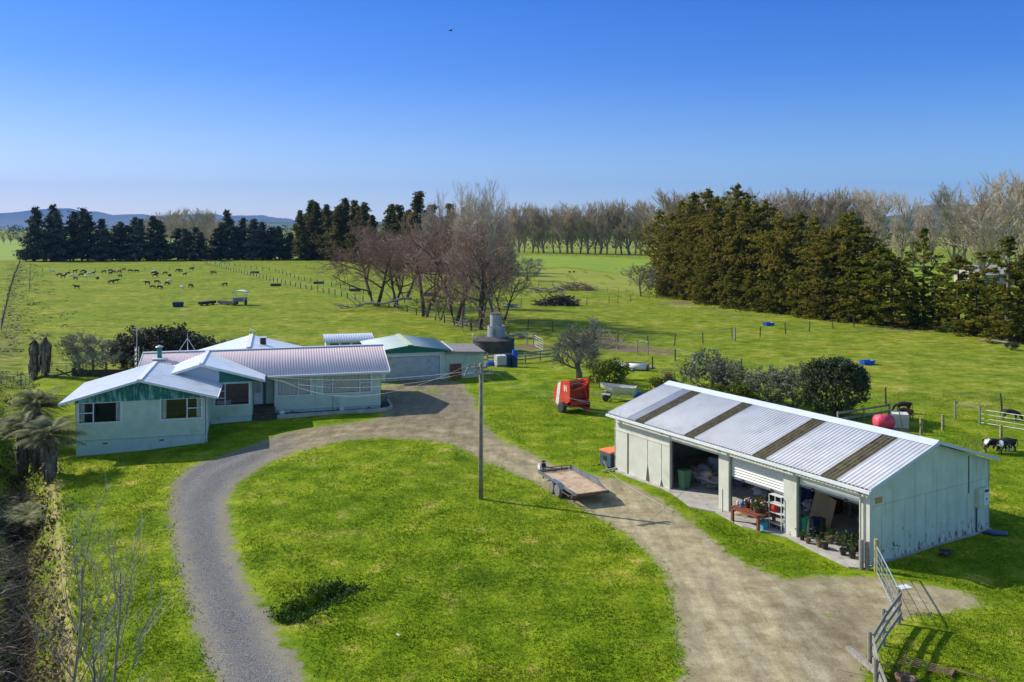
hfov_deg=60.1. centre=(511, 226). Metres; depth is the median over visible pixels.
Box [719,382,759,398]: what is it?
citrus tree
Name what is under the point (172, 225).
poplar tree
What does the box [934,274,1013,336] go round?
evergreen tree
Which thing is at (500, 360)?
bulk container
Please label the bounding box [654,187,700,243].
poplar tree
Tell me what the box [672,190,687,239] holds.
poplar tree
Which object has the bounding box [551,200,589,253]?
poplar tree
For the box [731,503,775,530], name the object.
timber table
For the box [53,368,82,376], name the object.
broken rail
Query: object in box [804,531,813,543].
potted plant
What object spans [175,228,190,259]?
conifer tree
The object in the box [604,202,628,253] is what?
poplar tree
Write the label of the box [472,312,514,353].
water tank
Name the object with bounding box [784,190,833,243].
poplar tree
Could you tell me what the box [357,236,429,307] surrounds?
willow tree
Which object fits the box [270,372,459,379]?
power cable
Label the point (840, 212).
poplar tree
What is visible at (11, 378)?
pipe gate
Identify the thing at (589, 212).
poplar tree
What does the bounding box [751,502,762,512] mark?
potted plant
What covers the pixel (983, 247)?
poplar tree
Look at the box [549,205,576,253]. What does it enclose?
poplar tree
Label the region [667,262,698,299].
evergreen tree
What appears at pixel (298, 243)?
conifer tree
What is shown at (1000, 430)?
fence post
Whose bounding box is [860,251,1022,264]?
scrub
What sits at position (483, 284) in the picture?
willow tree
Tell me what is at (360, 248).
willow tree
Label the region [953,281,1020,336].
evergreen tree
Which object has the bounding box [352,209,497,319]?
willow tree
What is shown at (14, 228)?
trees
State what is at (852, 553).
potted plant
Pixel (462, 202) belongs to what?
poplar tree
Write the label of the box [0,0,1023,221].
sky
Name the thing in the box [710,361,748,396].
olive shrub
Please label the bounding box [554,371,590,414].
round baler
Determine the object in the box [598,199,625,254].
poplar tree
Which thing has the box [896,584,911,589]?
white plate
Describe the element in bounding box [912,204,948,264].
poplar tree
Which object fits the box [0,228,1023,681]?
ground
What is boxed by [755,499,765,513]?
potted plant
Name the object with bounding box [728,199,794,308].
evergreen tree
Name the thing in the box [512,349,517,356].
drum
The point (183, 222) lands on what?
poplar tree
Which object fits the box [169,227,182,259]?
conifer tree
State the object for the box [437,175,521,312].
poplar tree
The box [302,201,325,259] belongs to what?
conifer tree
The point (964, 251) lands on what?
poplar tree
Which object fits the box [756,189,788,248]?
poplar tree
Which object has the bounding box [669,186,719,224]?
poplar tree
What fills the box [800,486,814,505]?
plastic bundle
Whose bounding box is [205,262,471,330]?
wire fence
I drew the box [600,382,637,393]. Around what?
dinghy
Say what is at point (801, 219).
evergreen tree
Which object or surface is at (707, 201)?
evergreen tree
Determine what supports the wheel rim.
on the scrap heap at (902, 676)
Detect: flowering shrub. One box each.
[106,333,146,369]
[113,325,162,368]
[121,321,193,363]
[156,326,207,350]
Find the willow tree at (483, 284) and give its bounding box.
[429,214,528,334]
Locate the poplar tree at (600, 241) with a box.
[581,202,616,254]
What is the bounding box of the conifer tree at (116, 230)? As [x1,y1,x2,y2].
[102,221,126,260]
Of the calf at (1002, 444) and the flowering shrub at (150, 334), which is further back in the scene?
the flowering shrub at (150, 334)
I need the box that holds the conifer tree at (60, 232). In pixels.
[37,211,76,261]
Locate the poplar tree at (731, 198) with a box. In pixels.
[705,187,750,245]
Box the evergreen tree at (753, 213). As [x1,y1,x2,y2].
[721,204,777,309]
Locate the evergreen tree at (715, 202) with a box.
[679,196,729,300]
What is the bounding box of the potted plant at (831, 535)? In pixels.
[824,528,836,543]
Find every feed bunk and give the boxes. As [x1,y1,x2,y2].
[198,300,215,305]
[218,300,237,305]
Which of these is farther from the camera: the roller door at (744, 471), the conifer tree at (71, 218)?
the conifer tree at (71, 218)
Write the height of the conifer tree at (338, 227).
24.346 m
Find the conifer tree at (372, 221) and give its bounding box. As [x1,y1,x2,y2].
[357,214,381,264]
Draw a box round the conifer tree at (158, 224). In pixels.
[143,220,175,260]
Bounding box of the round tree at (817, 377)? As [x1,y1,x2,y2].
[797,355,872,416]
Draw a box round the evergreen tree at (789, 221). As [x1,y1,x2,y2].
[758,216,811,311]
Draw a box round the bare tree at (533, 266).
[513,257,545,280]
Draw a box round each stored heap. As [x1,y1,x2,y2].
[751,486,770,497]
[801,499,812,512]
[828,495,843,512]
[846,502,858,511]
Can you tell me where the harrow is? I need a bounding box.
[897,655,996,681]
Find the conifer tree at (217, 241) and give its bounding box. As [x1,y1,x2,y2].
[207,226,233,259]
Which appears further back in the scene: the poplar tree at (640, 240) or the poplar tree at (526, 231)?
the poplar tree at (526, 231)
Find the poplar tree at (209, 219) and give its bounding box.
[200,210,223,236]
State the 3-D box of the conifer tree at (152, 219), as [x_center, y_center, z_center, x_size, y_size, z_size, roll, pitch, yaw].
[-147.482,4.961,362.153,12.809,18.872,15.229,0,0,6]
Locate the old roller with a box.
[625,360,649,370]
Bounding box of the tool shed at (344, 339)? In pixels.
[323,333,373,345]
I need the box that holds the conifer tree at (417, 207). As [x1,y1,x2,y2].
[399,190,429,270]
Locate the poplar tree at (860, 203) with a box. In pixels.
[849,187,889,249]
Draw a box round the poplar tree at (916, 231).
[908,202,933,265]
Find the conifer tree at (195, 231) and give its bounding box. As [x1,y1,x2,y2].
[183,227,208,257]
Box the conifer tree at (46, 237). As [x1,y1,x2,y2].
[28,217,68,261]
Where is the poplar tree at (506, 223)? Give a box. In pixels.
[467,182,519,321]
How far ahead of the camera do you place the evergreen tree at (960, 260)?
117.99 m
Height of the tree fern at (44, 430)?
4.442 m
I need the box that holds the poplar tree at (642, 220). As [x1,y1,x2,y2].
[633,201,661,255]
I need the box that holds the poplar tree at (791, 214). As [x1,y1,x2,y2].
[764,190,816,254]
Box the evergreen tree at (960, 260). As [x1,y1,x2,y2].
[913,255,996,334]
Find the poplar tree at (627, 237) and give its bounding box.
[608,198,656,254]
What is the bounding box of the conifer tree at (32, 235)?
[12,206,49,260]
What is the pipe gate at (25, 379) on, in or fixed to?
on the ground at (924, 362)
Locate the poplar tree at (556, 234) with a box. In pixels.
[546,203,564,253]
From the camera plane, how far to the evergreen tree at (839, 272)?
132.85 m
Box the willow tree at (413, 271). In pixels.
[357,226,446,296]
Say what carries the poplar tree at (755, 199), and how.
on the ground at (924, 362)
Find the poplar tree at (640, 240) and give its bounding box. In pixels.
[629,197,657,254]
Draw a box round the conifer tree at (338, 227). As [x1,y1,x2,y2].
[316,204,347,261]
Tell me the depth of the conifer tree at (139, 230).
357.93 m
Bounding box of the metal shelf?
[769,492,782,531]
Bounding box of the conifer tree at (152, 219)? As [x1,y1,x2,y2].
[136,216,167,259]
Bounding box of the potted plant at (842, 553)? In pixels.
[839,539,852,555]
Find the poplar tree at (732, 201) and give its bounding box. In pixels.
[721,189,756,240]
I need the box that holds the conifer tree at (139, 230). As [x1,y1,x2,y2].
[120,218,157,260]
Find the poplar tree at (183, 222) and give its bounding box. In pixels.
[171,208,199,232]
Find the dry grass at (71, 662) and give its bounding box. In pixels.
[22,463,94,681]
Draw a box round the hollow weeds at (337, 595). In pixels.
[263,574,370,624]
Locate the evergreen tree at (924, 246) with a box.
[900,228,956,324]
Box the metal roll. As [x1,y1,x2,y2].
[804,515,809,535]
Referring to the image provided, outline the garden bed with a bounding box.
[275,401,388,417]
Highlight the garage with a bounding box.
[360,334,485,381]
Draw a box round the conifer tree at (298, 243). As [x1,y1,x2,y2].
[290,209,315,259]
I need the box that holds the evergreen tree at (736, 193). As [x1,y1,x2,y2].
[693,182,764,302]
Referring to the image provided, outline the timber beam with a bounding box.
[846,646,881,676]
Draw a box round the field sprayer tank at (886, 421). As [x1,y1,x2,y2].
[872,409,894,429]
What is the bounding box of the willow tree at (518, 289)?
[473,262,535,319]
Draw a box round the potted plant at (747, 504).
[743,497,750,507]
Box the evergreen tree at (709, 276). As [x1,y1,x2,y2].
[688,265,723,305]
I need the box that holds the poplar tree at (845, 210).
[806,186,860,239]
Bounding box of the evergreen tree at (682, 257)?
[663,211,702,296]
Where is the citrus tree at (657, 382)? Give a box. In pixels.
[645,372,681,392]
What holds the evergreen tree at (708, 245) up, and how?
on the ground at (924, 362)
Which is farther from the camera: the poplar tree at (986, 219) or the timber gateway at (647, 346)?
the poplar tree at (986, 219)
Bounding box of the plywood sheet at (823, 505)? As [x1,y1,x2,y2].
[810,491,835,528]
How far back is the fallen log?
106.04 m
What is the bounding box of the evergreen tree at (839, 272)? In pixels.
[795,231,862,320]
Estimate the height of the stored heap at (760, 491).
0.645 m
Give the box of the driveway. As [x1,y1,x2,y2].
[150,379,1008,681]
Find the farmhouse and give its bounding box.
[58,334,389,456]
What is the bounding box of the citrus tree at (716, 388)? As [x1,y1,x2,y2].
[703,383,729,392]
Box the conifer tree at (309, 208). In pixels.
[302,200,322,258]
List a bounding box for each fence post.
[919,417,922,434]
[941,414,944,430]
[999,424,1002,438]
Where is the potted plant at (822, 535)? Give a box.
[819,524,827,538]
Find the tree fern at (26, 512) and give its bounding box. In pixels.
[0,501,46,535]
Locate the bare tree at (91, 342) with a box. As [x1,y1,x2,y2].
[76,333,129,368]
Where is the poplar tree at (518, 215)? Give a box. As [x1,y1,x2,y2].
[503,201,532,252]
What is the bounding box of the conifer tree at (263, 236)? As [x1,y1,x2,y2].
[253,232,274,259]
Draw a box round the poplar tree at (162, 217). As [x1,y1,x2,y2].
[153,212,171,239]
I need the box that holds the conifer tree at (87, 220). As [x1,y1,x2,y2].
[71,211,100,260]
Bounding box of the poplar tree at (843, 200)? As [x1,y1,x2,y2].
[828,192,886,238]
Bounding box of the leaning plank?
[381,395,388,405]
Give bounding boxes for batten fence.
[0,261,19,329]
[529,285,633,293]
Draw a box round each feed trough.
[172,302,183,306]
[762,322,774,325]
[859,359,875,364]
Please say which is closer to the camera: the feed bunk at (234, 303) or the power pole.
the power pole
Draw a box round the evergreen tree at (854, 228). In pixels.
[810,209,888,322]
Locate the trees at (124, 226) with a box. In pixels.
[0,224,291,231]
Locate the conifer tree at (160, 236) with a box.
[142,229,177,260]
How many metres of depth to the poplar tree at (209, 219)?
436.47 m
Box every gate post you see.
[859,538,863,569]
[865,541,869,570]
[874,538,878,572]
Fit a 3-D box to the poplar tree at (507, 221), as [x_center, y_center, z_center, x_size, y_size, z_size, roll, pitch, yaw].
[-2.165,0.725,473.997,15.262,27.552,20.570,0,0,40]
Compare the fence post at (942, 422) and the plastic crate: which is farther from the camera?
the plastic crate
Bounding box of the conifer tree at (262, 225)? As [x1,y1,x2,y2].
[244,222,275,258]
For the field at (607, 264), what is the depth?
341.98 m
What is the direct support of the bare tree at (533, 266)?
on the ground at (924, 362)
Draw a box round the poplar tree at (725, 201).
[716,190,740,211]
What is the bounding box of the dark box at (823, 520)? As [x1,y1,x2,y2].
[817,516,825,531]
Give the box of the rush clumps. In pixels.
[0,263,83,353]
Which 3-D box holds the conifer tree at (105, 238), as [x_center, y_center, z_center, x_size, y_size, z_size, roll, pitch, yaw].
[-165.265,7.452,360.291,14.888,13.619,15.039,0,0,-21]
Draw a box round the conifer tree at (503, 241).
[489,219,518,269]
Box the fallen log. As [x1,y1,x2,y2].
[979,340,1008,342]
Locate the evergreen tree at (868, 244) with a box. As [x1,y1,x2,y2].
[822,222,901,318]
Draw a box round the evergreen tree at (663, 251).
[644,212,683,294]
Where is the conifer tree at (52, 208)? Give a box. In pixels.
[33,203,68,259]
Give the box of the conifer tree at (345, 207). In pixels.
[327,197,352,260]
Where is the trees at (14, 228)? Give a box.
[0,226,27,234]
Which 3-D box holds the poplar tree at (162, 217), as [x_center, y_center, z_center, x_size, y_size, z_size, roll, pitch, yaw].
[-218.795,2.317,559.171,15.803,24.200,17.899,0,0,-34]
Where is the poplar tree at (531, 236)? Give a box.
[520,202,541,252]
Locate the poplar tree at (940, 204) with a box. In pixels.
[926,181,991,267]
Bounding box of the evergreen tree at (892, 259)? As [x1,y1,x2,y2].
[852,254,938,329]
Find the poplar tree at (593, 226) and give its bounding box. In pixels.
[586,201,613,253]
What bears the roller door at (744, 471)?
in the farm shed at (908, 494)
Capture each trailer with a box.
[538,460,608,498]
[591,390,634,401]
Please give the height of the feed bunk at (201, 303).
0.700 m
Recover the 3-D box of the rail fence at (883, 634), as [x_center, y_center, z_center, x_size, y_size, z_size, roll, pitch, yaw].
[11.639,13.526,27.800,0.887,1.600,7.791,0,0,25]
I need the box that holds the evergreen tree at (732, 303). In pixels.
[713,265,746,308]
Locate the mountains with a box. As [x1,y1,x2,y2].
[0,208,296,227]
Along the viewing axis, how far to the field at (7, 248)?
557.97 m
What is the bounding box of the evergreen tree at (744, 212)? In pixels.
[711,198,775,307]
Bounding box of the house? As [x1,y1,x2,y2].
[954,265,1013,284]
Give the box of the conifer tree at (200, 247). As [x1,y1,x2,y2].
[183,231,216,260]
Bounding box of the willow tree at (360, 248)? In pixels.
[308,217,424,305]
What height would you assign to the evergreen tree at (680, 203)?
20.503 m
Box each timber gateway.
[526,334,533,345]
[637,339,648,355]
[954,401,980,424]
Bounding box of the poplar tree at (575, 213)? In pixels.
[566,205,591,253]
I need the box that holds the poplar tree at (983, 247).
[939,180,1022,284]
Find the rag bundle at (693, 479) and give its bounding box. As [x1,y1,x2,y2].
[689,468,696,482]
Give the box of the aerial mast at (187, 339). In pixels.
[179,333,194,350]
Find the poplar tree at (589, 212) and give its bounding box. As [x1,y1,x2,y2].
[566,202,600,253]
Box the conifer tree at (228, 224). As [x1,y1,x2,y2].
[211,209,239,259]
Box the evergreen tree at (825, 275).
[797,269,852,320]
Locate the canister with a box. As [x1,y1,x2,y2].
[771,504,777,511]
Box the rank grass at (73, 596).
[54,440,121,681]
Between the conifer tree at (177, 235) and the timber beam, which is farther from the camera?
the conifer tree at (177, 235)
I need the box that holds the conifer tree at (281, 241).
[265,226,291,259]
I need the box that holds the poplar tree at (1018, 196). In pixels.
[968,168,1023,262]
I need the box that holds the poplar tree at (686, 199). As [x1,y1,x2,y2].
[663,196,701,233]
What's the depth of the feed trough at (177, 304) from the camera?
153.44 m
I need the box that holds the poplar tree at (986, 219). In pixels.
[969,192,1007,263]
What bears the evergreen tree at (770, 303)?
on the ground at (924, 362)
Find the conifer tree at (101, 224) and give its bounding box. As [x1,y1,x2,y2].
[85,218,111,259]
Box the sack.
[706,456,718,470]
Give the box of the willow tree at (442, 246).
[386,214,521,321]
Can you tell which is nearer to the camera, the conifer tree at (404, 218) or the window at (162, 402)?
the window at (162, 402)
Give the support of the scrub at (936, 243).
on the field at (937, 248)
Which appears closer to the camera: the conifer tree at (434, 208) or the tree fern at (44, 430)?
the tree fern at (44, 430)
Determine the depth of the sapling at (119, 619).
26.59 m
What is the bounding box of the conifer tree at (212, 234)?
[206,229,229,259]
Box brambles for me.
[0,480,98,681]
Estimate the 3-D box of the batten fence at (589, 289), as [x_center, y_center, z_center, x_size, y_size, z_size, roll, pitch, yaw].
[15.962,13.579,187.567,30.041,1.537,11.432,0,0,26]
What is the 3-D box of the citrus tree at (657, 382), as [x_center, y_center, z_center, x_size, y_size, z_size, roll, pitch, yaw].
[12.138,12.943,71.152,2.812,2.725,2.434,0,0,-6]
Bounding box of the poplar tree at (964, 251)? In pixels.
[942,188,994,259]
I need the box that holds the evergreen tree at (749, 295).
[733,271,764,311]
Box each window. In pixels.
[77,401,121,423]
[159,397,202,419]
[214,382,249,406]
[276,377,311,396]
[322,374,371,393]
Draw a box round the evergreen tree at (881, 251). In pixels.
[831,245,935,328]
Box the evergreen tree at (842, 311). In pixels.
[824,272,877,323]
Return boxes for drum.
[505,354,511,366]
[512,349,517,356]
[512,357,517,366]
[811,516,819,529]
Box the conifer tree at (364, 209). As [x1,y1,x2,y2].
[346,202,379,262]
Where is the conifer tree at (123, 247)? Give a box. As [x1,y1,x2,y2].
[110,225,137,260]
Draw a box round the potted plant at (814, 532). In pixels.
[812,526,818,536]
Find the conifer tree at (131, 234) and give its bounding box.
[119,217,148,260]
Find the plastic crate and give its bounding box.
[485,361,493,365]
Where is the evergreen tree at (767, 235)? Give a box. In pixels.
[742,212,805,313]
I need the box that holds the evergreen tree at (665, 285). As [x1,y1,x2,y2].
[654,266,682,295]
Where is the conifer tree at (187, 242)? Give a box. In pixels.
[171,231,199,259]
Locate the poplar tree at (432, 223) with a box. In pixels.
[412,192,448,304]
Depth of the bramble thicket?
103.02 m
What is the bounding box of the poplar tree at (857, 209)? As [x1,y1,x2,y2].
[845,189,886,254]
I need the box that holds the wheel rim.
[894,671,916,681]
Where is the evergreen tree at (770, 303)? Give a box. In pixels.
[755,268,789,314]
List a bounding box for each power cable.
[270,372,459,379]
[273,371,473,387]
[290,367,462,395]
[483,378,623,406]
[490,365,611,409]
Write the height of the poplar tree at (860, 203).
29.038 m
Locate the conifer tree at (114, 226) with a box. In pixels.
[107,225,118,259]
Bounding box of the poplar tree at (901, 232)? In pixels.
[884,187,924,263]
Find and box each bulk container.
[494,354,506,366]
[890,411,909,430]
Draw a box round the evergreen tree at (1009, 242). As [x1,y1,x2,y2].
[961,235,1023,340]
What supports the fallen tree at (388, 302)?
on the ground at (924, 362)
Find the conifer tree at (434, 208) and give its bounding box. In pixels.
[426,204,440,270]
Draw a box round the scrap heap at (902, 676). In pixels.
[837,649,920,681]
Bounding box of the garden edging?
[277,399,392,418]
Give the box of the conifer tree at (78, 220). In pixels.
[62,207,95,260]
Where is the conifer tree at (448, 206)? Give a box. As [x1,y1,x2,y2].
[434,203,457,271]
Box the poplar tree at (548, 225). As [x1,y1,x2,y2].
[540,204,559,252]
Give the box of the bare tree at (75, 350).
[54,328,122,371]
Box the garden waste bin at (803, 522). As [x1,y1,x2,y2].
[800,514,808,534]
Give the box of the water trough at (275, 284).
[270,283,280,285]
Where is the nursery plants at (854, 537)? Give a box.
[827,528,899,552]
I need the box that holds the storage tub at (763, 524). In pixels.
[760,519,768,529]
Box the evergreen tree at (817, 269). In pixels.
[789,230,846,319]
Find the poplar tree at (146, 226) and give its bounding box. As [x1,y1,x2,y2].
[143,214,151,232]
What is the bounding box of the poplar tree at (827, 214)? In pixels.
[789,187,848,237]
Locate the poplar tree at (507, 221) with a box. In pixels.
[503,204,517,244]
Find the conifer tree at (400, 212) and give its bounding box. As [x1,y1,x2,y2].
[380,204,404,261]
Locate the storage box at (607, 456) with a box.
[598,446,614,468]
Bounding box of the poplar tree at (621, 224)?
[605,202,631,254]
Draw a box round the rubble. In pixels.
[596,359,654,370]
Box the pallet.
[450,363,461,378]
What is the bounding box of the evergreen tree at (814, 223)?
[779,214,832,315]
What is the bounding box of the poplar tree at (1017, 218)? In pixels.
[991,176,1023,254]
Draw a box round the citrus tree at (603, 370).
[584,357,630,389]
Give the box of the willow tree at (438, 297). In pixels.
[415,280,460,319]
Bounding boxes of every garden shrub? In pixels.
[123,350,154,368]
[186,333,218,348]
[1003,341,1020,349]
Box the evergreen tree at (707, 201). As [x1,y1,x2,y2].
[668,186,734,297]
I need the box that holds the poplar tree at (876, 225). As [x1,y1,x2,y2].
[859,188,901,261]
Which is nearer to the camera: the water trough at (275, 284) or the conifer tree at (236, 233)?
the water trough at (275, 284)
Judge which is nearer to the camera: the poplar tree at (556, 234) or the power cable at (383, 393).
the power cable at (383, 393)
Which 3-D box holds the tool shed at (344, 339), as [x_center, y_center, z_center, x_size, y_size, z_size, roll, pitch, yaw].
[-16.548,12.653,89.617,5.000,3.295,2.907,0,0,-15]
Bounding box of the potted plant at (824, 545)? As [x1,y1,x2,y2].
[816,534,828,549]
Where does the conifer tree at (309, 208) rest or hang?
on the ground at (924, 362)
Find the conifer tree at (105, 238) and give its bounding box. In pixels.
[88,228,115,260]
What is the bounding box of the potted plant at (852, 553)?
[844,538,856,558]
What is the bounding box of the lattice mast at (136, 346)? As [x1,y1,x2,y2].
[133,326,138,366]
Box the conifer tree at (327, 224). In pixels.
[313,203,332,259]
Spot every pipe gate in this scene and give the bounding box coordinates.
[0,372,20,386]
[21,373,32,387]
[50,363,75,374]
[876,547,898,614]
[981,409,1023,429]
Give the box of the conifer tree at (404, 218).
[394,209,414,260]
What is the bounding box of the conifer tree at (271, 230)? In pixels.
[257,227,283,258]
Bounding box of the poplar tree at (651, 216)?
[642,189,683,253]
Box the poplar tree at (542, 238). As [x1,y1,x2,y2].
[530,205,556,252]
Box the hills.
[7,204,1023,229]
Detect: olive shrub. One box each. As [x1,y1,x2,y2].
[672,345,739,388]
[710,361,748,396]
[736,364,801,404]
[762,361,830,409]
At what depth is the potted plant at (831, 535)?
38.92 m
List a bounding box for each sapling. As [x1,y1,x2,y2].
[14,469,131,680]
[55,508,183,681]
[57,602,161,681]
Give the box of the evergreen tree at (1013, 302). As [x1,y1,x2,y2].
[964,254,1023,343]
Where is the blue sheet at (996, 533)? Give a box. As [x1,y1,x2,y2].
[983,530,1008,535]
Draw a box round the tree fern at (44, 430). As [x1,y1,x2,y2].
[8,415,89,486]
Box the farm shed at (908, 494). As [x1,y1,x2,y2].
[606,381,999,568]
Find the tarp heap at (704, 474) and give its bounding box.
[690,463,718,484]
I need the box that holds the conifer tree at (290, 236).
[278,232,298,258]
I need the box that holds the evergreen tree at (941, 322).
[930,294,955,328]
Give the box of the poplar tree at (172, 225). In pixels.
[164,209,191,234]
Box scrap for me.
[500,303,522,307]
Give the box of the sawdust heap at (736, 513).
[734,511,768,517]
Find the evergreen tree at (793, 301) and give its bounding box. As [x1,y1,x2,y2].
[779,265,814,317]
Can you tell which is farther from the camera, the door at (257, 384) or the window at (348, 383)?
the window at (348, 383)
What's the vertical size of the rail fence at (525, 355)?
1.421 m
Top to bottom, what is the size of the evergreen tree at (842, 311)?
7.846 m
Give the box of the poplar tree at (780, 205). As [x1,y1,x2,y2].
[761,194,798,247]
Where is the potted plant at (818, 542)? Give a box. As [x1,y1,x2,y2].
[814,536,821,547]
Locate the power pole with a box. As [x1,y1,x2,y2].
[464,363,492,499]
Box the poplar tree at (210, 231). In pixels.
[203,219,222,242]
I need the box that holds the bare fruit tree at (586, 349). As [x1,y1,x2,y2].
[545,315,613,377]
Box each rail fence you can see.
[488,349,554,362]
[867,588,901,681]
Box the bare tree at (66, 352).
[54,341,100,368]
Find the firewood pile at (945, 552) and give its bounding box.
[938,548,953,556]
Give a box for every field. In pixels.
[0,239,25,259]
[506,241,750,250]
[512,268,651,292]
[513,255,657,274]
[878,235,1022,249]
[911,255,1023,297]
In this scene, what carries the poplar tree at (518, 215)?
on the ground at (924, 362)
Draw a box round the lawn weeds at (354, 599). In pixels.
[274,581,366,625]
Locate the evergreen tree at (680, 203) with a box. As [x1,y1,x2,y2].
[649,198,702,294]
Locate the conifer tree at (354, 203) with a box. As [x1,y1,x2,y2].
[333,200,357,261]
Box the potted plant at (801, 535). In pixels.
[795,528,804,540]
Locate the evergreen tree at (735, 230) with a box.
[700,210,758,304]
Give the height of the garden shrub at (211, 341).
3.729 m
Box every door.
[254,381,261,403]
[385,355,439,381]
[731,457,782,494]
[799,476,858,504]
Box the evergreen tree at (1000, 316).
[973,297,1023,340]
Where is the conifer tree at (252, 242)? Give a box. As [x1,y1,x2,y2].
[237,218,266,259]
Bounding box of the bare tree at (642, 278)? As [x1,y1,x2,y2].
[619,263,664,295]
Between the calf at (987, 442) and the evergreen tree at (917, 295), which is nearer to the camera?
the calf at (987, 442)
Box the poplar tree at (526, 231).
[519,205,540,252]
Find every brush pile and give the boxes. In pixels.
[531,292,580,305]
[554,277,598,290]
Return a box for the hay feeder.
[232,290,248,304]
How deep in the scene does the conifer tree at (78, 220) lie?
358.24 m
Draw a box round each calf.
[891,401,912,410]
[897,407,913,419]
[982,438,1007,452]
[992,437,1017,450]
[996,439,1013,454]
[1000,409,1022,420]
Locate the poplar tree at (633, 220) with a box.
[626,201,649,254]
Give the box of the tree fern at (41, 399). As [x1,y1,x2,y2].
[1,386,69,471]
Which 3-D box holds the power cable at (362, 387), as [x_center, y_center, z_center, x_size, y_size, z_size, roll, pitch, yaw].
[-9.861,9.314,55.240,0.012,3.885,25.802,0,0,-38]
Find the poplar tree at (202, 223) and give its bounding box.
[189,207,220,244]
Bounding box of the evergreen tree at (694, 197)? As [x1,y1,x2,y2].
[658,192,705,299]
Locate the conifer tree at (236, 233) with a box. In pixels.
[222,226,247,259]
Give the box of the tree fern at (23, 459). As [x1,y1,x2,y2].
[0,410,58,476]
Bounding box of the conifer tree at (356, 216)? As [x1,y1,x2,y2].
[337,205,362,261]
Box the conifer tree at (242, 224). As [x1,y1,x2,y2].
[230,217,255,259]
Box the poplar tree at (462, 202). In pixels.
[442,181,492,319]
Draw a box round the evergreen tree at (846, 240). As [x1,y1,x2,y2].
[802,211,876,319]
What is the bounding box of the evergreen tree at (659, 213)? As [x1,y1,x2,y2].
[633,209,679,291]
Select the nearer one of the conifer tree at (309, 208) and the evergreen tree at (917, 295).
the evergreen tree at (917, 295)
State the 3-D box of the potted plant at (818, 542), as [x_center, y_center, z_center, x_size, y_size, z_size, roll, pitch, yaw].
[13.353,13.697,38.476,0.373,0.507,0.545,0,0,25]
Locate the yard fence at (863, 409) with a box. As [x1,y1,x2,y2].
[837,403,890,421]
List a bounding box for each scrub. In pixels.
[509,238,916,248]
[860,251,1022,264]
[874,232,1022,245]
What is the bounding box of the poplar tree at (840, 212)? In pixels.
[822,187,851,264]
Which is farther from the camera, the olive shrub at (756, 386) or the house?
the house
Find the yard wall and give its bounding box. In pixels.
[72,366,128,375]
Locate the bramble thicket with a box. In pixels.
[557,329,631,348]
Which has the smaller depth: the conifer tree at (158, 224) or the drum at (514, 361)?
the drum at (514, 361)
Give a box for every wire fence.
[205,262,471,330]
[206,259,417,304]
[471,315,853,345]
[515,252,639,257]
[652,349,1002,411]
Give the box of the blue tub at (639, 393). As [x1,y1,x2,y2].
[633,391,641,397]
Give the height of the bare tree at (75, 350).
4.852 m
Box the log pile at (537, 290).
[524,280,556,292]
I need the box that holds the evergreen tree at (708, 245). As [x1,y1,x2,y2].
[680,211,731,305]
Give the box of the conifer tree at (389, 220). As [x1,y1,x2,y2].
[374,204,400,264]
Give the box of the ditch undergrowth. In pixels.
[0,371,69,681]
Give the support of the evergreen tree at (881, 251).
on the ground at (924, 362)
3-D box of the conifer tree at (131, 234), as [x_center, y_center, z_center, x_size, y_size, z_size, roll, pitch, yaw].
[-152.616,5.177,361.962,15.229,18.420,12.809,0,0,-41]
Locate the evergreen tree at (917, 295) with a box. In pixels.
[884,284,939,329]
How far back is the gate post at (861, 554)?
36.04 m
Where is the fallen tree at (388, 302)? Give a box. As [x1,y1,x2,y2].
[329,288,411,310]
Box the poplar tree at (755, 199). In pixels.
[742,188,800,235]
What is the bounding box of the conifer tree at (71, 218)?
[59,211,84,260]
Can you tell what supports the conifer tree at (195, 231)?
on the ground at (924, 362)
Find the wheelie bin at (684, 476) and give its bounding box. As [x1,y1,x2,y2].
[677,468,691,488]
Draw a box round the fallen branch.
[446,315,487,326]
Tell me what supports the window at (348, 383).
in the farmhouse
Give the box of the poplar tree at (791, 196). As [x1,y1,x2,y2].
[773,187,828,243]
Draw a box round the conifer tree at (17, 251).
[12,228,40,260]
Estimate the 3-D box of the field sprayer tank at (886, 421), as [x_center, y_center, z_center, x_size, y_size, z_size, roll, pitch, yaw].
[25.215,13.150,60.052,1.380,1.700,0.960,0,0,-11]
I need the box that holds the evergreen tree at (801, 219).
[766,210,816,313]
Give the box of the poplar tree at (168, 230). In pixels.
[158,210,178,244]
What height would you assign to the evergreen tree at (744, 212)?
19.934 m
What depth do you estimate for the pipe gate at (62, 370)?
82.69 m
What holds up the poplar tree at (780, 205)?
on the ground at (924, 362)
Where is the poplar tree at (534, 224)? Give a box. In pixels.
[524,208,545,252]
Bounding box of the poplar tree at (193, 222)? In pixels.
[182,208,208,236]

